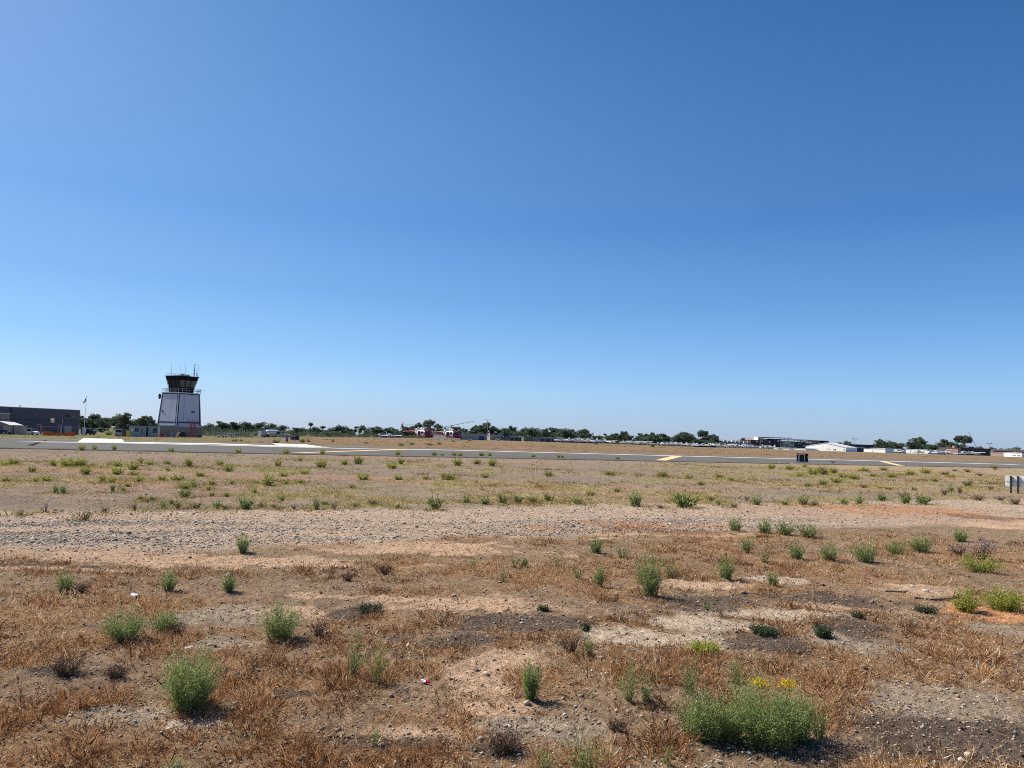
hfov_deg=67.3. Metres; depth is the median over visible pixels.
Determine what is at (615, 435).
tree
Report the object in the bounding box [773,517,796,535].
weed bush
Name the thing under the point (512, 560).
weed bush
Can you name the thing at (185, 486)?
grass tuft
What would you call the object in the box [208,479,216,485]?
grass tuft
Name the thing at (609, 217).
sky
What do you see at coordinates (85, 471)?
grass tuft
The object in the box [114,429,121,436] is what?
parked van
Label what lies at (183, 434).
equipment trailer
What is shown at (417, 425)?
tree
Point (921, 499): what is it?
weed bush
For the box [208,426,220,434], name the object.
tree
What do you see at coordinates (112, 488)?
weed bush
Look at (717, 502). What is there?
weed bush
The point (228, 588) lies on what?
weed bush
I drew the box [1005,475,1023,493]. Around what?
guidance sign
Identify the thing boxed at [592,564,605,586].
weed bush
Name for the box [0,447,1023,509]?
straw grass
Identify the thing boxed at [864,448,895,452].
white hangar
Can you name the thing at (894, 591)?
fallen branch
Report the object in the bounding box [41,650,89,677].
dead weed clump
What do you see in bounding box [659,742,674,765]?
weed bush
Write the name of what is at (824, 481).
grass tuft
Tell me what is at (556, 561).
weed bush
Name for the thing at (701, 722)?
weed bush
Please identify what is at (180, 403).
control tower
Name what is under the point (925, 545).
weed bush
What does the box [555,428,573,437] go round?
tree
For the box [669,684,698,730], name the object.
weed bush
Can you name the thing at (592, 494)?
grass tuft
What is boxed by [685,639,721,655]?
weed bush
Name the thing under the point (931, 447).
tree
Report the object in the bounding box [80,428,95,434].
parked pickup
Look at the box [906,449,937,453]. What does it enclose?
white hangar
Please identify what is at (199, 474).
grass tuft
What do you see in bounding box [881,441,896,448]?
tree
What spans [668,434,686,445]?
tree
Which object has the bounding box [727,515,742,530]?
weed bush
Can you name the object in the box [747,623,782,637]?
ground weed
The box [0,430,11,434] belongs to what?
parked truck
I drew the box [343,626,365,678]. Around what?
weed bush
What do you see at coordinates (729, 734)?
weed bush
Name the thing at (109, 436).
grass
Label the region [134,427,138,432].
window
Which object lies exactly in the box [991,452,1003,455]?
pale wall building
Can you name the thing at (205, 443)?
threshold line
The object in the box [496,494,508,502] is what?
weed bush
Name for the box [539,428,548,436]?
tree
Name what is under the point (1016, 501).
dead weed clump
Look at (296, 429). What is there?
tree
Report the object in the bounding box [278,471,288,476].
grass tuft
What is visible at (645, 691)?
weed bush
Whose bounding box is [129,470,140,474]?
grass tuft
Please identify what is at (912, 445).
tree
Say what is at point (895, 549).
weed bush
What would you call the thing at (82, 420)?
tree
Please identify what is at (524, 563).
weed bush
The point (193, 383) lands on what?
window
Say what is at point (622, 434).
tree
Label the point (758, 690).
weed bush
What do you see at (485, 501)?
weed bush
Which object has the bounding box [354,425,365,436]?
tree
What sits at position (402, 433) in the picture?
tree
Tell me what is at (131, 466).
grass tuft
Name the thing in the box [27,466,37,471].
grass tuft
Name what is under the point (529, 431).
tree
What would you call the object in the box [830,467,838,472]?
grass tuft
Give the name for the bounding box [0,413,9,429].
block building
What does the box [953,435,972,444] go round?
tree
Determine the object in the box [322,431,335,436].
tree
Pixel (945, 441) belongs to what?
tree
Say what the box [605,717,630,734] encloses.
dead weed clump
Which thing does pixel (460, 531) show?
gravel
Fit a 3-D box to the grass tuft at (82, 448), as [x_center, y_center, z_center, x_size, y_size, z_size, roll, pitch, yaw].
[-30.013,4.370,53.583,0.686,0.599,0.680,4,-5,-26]
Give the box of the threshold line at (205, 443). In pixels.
[110,442,305,446]
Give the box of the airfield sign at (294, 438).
[290,436,298,440]
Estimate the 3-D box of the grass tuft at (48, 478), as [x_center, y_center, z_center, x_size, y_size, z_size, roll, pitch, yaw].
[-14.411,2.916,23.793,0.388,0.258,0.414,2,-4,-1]
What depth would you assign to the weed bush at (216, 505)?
17.22 m
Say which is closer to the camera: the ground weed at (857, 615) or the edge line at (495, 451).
the ground weed at (857, 615)
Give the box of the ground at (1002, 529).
[0,427,1023,767]
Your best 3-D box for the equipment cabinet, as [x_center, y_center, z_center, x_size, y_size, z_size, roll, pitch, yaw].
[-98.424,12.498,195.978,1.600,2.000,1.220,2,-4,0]
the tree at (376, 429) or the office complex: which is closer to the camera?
the tree at (376, 429)
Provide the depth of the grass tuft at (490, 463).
48.07 m
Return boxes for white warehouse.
[1004,452,1023,456]
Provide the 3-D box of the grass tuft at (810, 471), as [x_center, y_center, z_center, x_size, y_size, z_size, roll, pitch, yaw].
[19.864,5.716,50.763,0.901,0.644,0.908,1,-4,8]
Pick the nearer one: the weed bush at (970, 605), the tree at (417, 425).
the weed bush at (970, 605)
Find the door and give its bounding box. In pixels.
[64,426,71,432]
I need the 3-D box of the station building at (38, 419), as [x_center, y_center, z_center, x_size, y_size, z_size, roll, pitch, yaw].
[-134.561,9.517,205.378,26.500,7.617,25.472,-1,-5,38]
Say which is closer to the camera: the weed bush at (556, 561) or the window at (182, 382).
the weed bush at (556, 561)
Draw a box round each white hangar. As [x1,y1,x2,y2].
[774,447,816,450]
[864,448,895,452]
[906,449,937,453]
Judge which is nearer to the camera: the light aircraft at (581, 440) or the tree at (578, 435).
the light aircraft at (581, 440)
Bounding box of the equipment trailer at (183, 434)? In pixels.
[175,432,186,437]
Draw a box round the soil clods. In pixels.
[0,535,1023,767]
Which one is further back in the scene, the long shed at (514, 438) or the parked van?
the long shed at (514, 438)
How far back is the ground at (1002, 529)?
8.85 m
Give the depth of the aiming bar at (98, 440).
92.39 m
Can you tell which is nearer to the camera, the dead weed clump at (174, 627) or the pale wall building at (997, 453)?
the dead weed clump at (174, 627)
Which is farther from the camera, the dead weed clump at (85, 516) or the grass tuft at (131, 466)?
the grass tuft at (131, 466)
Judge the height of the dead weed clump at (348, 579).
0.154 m
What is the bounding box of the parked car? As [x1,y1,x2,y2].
[27,429,39,434]
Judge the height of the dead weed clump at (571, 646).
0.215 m
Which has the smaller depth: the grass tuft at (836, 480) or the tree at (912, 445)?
the grass tuft at (836, 480)
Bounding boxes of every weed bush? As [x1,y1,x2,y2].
[51,484,60,492]
[52,569,75,593]
[58,484,66,492]
[95,603,151,642]
[102,429,113,434]
[110,483,115,491]
[148,606,185,631]
[151,634,227,714]
[158,570,180,591]
[161,751,199,767]
[178,486,195,496]
[212,500,222,508]
[219,568,238,592]
[233,529,251,552]
[236,495,255,509]
[253,597,306,641]
[271,437,280,442]
[312,493,322,509]
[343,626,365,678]
[364,638,391,682]
[365,720,383,745]
[426,494,443,509]
[461,494,472,502]
[468,558,477,567]
[479,494,492,504]
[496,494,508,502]
[497,565,509,580]
[509,551,520,567]
[512,493,524,501]
[517,557,529,567]
[519,656,543,700]
[526,494,537,502]
[531,746,559,767]
[541,492,554,500]
[550,555,564,566]
[555,725,615,767]
[571,496,583,502]
[573,559,585,578]
[582,629,597,655]
[587,534,604,553]
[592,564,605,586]
[611,648,644,702]
[612,539,635,557]
[628,485,642,506]
[629,551,657,583]
[636,539,667,596]
[638,665,658,703]
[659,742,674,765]
[660,555,679,578]
[666,489,700,507]
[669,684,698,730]
[670,654,703,695]
[677,682,729,743]
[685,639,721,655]
[700,596,713,609]
[709,689,758,744]
[714,498,722,504]
[714,554,737,579]
[719,666,819,751]
[722,655,745,684]
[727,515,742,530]
[728,660,768,716]
[739,532,755,552]
[749,494,762,504]
[755,516,773,532]
[755,549,771,562]
[765,569,780,585]
[770,682,822,743]
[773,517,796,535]
[785,540,807,559]
[794,521,821,537]
[795,492,811,504]
[804,690,833,739]
[817,540,842,560]
[839,497,848,504]
[847,539,879,562]
[854,494,865,503]
[874,491,889,500]
[884,537,910,554]
[898,488,912,503]
[904,529,934,551]
[915,491,933,503]
[948,584,982,612]
[951,526,971,541]
[956,549,1006,572]
[962,480,971,485]
[976,581,1023,611]
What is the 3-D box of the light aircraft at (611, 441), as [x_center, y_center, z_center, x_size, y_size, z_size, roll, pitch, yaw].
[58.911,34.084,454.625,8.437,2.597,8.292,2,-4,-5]
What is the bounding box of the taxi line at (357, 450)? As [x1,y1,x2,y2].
[298,449,406,452]
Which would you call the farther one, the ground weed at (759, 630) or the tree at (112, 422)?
the tree at (112, 422)
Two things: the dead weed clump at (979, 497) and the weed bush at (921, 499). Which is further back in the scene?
the dead weed clump at (979, 497)
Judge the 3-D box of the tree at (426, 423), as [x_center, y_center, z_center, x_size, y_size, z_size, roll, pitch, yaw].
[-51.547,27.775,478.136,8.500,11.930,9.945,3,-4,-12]
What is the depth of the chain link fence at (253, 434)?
240.91 m
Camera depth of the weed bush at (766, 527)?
15.38 m
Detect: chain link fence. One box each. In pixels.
[28,426,78,435]
[202,431,254,437]
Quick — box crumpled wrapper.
[420,679,430,682]
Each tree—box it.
[79,415,92,430]
[87,413,106,430]
[93,418,111,432]
[108,414,122,428]
[113,412,134,429]
[132,415,150,424]
[146,415,155,424]
[202,423,216,434]
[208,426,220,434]
[209,421,230,432]
[230,422,245,432]
[239,422,257,435]
[252,422,266,431]
[263,423,277,429]
[274,425,290,432]
[285,427,304,434]
[306,427,319,434]
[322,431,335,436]
[325,425,347,436]
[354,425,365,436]
[368,426,385,436]
[382,429,394,433]
[394,426,413,437]
[414,422,423,437]
[423,419,434,427]
[432,423,442,430]
[458,427,467,432]
[467,427,479,433]
[476,422,490,433]
[491,427,506,434]
[507,426,517,435]
[511,431,525,435]
[519,427,541,436]
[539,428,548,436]
[547,427,557,436]
[548,432,560,437]
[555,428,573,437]
[575,428,587,437]
[575,432,587,438]
[609,433,618,441]
[617,431,629,441]
[626,435,638,444]
[643,432,654,444]
[646,434,662,444]
[656,433,670,442]
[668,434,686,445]
[678,432,697,442]
[697,430,708,438]
[704,440,716,443]
[705,434,718,444]
[874,440,887,447]
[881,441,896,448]
[890,442,904,448]
[905,440,918,448]
[908,437,924,448]
[916,439,927,449]
[923,444,940,449]
[935,441,947,446]
[940,439,952,445]
[946,442,960,447]
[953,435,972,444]
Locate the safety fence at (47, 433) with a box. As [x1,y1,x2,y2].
[43,430,74,435]
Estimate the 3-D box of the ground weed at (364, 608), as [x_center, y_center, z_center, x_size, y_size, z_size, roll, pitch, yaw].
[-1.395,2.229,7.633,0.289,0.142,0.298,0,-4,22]
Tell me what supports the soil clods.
on the ground at (1002, 529)
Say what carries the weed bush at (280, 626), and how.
on the ground at (1002, 529)
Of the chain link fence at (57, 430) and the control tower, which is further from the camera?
the control tower
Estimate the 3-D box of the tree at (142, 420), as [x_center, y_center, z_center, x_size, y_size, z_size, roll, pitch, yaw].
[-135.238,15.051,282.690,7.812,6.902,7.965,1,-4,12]
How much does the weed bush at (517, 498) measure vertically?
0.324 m
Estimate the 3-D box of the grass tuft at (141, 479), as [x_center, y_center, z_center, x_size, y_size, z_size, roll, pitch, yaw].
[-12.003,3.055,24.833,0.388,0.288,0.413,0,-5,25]
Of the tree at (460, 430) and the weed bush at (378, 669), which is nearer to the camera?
the weed bush at (378, 669)
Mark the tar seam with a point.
(33, 444)
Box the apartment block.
[716,440,750,447]
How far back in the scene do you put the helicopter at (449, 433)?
224.74 m
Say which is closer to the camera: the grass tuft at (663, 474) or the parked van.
the grass tuft at (663, 474)
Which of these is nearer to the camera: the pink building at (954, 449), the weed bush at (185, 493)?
the weed bush at (185, 493)
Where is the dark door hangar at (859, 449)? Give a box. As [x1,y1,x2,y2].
[857,447,864,451]
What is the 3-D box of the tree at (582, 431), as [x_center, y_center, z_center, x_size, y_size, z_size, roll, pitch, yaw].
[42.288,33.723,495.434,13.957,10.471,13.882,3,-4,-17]
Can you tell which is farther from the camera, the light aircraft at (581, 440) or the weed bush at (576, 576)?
the light aircraft at (581, 440)
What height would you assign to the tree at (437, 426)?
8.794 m
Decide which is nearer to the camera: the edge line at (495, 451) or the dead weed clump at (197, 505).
the dead weed clump at (197, 505)
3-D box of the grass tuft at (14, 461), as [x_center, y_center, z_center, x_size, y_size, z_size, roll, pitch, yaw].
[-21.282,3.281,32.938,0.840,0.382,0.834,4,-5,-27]
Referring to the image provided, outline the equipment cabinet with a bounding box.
[121,429,128,436]
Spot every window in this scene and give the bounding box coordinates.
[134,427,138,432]
[180,380,184,386]
[190,381,196,387]
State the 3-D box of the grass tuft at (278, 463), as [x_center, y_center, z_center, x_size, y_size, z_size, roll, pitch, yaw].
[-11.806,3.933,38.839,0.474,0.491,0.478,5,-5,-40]
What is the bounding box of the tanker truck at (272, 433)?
[258,429,291,436]
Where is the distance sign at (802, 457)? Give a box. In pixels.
[791,453,807,463]
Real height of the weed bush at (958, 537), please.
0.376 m
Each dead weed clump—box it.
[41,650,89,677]
[70,580,93,593]
[77,512,92,520]
[103,662,132,679]
[166,620,188,634]
[188,502,201,508]
[304,619,329,635]
[340,572,355,581]
[378,562,395,574]
[481,724,526,755]
[557,631,585,651]
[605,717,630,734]
[966,495,985,499]
[1005,498,1020,503]
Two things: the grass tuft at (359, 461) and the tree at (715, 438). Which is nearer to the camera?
the grass tuft at (359, 461)
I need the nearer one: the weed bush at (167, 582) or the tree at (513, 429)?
the weed bush at (167, 582)
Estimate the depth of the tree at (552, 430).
503.94 m
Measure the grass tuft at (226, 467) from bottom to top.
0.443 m
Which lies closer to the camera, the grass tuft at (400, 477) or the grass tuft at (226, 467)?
the grass tuft at (400, 477)
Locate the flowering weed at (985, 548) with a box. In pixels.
[967,537,996,559]
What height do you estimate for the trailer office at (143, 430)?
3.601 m
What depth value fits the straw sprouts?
22.14 m
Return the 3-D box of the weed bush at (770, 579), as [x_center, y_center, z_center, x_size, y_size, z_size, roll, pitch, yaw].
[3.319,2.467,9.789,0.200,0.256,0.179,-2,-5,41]
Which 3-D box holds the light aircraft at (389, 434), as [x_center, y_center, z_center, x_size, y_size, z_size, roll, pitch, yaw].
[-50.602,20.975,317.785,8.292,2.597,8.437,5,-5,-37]
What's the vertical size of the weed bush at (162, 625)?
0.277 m
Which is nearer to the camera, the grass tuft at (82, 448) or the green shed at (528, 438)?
the grass tuft at (82, 448)
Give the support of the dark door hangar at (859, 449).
on the ground at (1002, 529)
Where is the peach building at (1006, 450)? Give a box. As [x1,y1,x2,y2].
[991,449,1023,452]
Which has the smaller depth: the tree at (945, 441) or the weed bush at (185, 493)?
the weed bush at (185, 493)
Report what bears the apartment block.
on the ground at (1002, 529)
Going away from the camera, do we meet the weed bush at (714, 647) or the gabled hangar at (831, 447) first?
the weed bush at (714, 647)
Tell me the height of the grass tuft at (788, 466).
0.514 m
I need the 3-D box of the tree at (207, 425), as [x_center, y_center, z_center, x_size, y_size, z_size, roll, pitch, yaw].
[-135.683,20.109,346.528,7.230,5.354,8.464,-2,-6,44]
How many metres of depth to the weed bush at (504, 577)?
9.40 m
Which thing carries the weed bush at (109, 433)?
on the ground at (1002, 529)
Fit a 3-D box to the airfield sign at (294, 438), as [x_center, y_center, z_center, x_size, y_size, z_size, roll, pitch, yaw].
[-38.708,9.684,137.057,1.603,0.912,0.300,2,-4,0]
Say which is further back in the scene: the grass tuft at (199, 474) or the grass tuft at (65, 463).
the grass tuft at (65, 463)
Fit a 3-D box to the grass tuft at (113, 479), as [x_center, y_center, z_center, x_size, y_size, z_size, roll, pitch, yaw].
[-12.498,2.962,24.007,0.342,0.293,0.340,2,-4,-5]
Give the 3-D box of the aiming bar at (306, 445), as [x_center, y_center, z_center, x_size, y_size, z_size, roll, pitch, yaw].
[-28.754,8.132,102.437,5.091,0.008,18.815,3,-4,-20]
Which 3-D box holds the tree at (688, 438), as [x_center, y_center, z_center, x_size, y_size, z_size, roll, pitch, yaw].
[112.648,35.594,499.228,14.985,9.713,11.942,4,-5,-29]
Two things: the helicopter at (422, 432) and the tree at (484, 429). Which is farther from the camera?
the tree at (484, 429)
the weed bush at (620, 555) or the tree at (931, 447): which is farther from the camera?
the tree at (931, 447)
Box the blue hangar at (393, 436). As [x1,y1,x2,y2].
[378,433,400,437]
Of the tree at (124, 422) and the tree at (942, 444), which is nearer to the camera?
the tree at (124, 422)
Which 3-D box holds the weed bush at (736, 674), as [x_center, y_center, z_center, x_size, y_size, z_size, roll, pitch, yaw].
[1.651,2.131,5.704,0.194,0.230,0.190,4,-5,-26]
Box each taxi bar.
[658,456,681,460]
[880,461,901,465]
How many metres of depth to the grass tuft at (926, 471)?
62.46 m
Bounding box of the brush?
[202,427,724,447]
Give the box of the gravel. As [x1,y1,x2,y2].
[0,451,1023,767]
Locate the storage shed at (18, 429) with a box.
[0,421,26,434]
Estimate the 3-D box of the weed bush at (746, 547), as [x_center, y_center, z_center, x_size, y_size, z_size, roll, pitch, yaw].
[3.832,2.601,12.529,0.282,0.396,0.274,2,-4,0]
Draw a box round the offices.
[843,444,874,450]
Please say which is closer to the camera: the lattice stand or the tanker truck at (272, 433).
the lattice stand
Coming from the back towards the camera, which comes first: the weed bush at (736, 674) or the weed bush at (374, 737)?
the weed bush at (736, 674)
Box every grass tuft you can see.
[1,476,11,481]
[4,456,25,463]
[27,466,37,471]
[40,474,51,480]
[47,457,57,465]
[57,456,82,465]
[74,456,89,465]
[77,444,85,450]
[79,465,92,473]
[97,473,108,480]
[107,475,116,482]
[109,466,127,474]
[112,459,124,465]
[125,461,139,469]
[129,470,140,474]
[135,475,146,481]
[156,474,168,479]
[166,474,186,479]
[176,481,190,488]
[182,455,193,465]
[195,472,205,475]
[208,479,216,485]
[215,459,223,464]
[223,464,233,471]
[261,472,275,485]
[274,458,282,465]
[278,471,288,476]
[314,459,327,467]
[339,459,349,464]
[353,455,363,463]
[355,471,368,479]
[386,461,398,468]
[392,474,402,479]
[439,471,460,479]
[452,457,462,465]
[481,472,489,477]
[487,456,498,465]
[543,470,553,475]
[585,489,595,495]
[603,470,614,474]
[656,470,669,476]
[785,464,794,469]
[807,466,818,474]
[816,465,831,474]
[817,479,827,484]
[829,476,846,482]
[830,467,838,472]
[846,473,860,478]
[857,467,871,470]
[902,469,916,474]
[917,467,933,473]
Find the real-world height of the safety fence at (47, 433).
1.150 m
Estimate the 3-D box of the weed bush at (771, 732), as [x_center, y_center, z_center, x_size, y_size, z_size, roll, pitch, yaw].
[1.503,1.919,4.546,0.571,0.511,0.591,2,-4,0]
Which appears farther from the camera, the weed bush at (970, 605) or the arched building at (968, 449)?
the arched building at (968, 449)
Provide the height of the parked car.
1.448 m
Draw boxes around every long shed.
[509,436,520,440]
[539,437,598,443]
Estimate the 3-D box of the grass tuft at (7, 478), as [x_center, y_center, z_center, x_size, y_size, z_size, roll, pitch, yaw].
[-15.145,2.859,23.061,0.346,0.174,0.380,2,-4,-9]
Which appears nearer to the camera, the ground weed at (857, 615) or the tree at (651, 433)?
the ground weed at (857, 615)
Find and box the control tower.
[157,364,200,430]
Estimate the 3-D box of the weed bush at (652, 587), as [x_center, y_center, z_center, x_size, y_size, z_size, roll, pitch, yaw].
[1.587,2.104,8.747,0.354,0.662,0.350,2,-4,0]
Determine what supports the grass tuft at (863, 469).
on the ground at (1002, 529)
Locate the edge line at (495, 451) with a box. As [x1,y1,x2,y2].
[51,442,1016,464]
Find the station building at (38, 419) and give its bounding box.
[0,405,80,434]
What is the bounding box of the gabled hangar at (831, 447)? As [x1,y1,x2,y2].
[806,443,856,451]
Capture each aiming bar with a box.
[78,438,123,441]
[273,443,319,446]
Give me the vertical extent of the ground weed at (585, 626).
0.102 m
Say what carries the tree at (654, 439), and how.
on the ground at (1002, 529)
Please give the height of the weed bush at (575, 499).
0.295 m
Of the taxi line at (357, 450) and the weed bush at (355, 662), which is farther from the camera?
the taxi line at (357, 450)
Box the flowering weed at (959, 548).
[946,542,968,554]
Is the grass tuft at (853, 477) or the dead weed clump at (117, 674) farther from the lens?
the grass tuft at (853, 477)
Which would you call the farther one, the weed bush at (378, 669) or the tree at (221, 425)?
the tree at (221, 425)
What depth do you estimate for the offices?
727.71 m
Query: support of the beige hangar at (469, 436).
on the ground at (1002, 529)
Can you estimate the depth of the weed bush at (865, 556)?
11.94 m
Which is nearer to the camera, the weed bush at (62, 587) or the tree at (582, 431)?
the weed bush at (62, 587)
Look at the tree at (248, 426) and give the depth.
320.76 m
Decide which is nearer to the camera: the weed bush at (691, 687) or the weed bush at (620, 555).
the weed bush at (691, 687)
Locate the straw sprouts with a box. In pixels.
[0,460,1021,523]
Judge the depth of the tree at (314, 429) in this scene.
457.42 m
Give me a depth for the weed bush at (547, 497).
21.83 m
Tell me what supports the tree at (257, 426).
on the ground at (1002, 529)
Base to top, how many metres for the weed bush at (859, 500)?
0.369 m
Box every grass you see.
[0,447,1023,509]
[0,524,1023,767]
[1,433,1023,461]
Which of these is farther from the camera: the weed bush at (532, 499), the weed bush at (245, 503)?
the weed bush at (532, 499)
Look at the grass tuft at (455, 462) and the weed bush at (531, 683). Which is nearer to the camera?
the weed bush at (531, 683)
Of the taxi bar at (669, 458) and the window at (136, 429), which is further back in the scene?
the window at (136, 429)
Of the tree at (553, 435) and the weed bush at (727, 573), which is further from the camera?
the tree at (553, 435)
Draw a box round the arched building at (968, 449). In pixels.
[939,446,989,455]
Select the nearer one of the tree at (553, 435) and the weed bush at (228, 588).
the weed bush at (228, 588)
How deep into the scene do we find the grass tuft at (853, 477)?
45.08 m
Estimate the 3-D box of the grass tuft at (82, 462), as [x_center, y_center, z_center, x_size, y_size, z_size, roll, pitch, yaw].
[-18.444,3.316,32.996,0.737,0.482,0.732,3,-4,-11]
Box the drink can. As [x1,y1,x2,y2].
[130,593,139,598]
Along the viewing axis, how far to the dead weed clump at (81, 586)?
8.11 m
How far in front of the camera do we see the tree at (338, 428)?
416.69 m
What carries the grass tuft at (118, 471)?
on the ground at (1002, 529)
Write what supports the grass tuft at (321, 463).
on the ground at (1002, 529)
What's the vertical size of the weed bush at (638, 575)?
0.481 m
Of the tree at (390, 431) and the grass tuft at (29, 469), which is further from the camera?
the tree at (390, 431)
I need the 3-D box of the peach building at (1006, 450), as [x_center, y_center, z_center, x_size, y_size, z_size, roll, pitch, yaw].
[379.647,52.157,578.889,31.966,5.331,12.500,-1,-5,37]
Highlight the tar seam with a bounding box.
[26,440,45,445]
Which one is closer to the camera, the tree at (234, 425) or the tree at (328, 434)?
the tree at (234, 425)
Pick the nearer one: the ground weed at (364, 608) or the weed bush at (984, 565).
the ground weed at (364, 608)
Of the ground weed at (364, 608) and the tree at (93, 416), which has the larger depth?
the tree at (93, 416)
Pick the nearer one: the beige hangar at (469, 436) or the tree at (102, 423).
the tree at (102, 423)
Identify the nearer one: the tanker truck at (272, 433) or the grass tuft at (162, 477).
the grass tuft at (162, 477)
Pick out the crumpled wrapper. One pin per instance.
(425, 681)
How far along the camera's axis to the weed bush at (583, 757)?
4.07 m
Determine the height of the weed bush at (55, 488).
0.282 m
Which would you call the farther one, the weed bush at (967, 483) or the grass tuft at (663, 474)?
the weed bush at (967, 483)
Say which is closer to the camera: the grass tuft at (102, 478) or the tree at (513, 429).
the grass tuft at (102, 478)
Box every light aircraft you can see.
[383,431,401,437]
[563,437,579,442]
[574,438,588,442]
[589,438,604,443]
[605,439,616,443]
[909,449,924,453]
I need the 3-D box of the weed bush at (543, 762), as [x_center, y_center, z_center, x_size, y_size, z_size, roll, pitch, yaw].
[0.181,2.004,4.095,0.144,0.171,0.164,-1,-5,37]
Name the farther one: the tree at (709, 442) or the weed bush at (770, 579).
the tree at (709, 442)
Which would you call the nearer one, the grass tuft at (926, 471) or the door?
the grass tuft at (926, 471)
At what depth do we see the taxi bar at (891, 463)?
104.63 m
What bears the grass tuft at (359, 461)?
on the ground at (1002, 529)
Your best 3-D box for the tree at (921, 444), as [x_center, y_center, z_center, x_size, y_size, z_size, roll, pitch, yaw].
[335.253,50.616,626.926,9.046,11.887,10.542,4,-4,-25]
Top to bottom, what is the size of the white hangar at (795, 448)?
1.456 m
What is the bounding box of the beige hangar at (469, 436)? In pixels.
[432,433,486,439]
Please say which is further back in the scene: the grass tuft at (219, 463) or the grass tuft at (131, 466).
the grass tuft at (219, 463)
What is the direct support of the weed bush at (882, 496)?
on the ground at (1002, 529)
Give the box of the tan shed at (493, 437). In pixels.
[487,435,503,440]
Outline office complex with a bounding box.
[739,437,828,448]
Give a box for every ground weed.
[356,601,386,613]
[536,603,550,611]
[579,623,591,631]
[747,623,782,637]
[810,623,835,638]
[850,612,867,618]
[911,604,938,614]
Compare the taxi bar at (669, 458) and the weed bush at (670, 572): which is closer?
the weed bush at (670, 572)
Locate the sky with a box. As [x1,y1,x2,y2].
[0,0,1023,453]
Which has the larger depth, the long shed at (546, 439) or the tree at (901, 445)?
the tree at (901, 445)
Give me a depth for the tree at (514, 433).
448.47 m
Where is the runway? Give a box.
[0,438,1023,467]
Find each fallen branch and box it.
[884,590,907,592]
[914,596,956,599]
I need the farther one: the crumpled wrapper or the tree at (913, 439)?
the tree at (913, 439)
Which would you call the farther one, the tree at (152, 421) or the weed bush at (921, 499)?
the tree at (152, 421)
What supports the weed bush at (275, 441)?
on the ground at (1002, 529)
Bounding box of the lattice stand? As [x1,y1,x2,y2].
[187,420,197,437]
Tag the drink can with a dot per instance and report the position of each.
(132, 594)
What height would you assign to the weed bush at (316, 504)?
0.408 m
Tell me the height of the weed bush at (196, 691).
0.519 m
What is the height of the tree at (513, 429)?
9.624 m
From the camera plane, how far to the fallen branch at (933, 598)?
9.25 m
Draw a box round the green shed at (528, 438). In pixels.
[520,436,538,441]
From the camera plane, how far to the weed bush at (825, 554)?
11.93 m
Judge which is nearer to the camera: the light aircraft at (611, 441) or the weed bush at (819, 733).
the weed bush at (819, 733)
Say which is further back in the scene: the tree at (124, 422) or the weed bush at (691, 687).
the tree at (124, 422)
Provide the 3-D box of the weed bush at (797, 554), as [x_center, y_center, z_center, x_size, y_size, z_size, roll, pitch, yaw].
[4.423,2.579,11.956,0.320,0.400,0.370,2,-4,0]
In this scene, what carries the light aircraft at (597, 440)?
on the ground at (1002, 529)
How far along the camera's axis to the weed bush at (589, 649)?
6.22 m
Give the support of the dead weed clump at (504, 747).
on the ground at (1002, 529)
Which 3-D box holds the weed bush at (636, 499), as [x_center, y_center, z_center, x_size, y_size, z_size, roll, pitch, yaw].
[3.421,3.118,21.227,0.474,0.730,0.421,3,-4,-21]
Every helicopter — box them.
[400,423,433,437]
[428,421,473,439]
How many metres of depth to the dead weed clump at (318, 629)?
6.67 m
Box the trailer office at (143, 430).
[129,425,158,436]
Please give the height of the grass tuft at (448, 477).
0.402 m
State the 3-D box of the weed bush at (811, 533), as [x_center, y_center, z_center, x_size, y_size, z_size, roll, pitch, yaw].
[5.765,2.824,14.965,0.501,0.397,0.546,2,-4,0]
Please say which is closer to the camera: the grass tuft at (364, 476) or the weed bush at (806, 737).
the weed bush at (806, 737)
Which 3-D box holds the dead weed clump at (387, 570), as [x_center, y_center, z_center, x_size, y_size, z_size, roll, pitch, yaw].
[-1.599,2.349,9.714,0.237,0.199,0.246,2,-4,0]
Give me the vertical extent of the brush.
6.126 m
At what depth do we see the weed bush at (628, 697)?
5.15 m
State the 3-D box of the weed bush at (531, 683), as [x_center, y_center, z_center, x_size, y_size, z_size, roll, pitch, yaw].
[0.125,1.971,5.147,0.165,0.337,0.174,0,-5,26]
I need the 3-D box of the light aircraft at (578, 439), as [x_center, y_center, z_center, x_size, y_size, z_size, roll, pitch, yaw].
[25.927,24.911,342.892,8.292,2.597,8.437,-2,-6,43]
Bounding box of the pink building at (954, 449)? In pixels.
[946,446,960,454]
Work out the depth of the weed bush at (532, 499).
21.29 m
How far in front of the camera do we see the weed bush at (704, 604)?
8.06 m
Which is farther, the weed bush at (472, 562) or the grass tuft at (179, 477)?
the grass tuft at (179, 477)
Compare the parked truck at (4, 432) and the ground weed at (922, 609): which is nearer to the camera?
the ground weed at (922, 609)
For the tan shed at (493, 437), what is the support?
on the ground at (1002, 529)

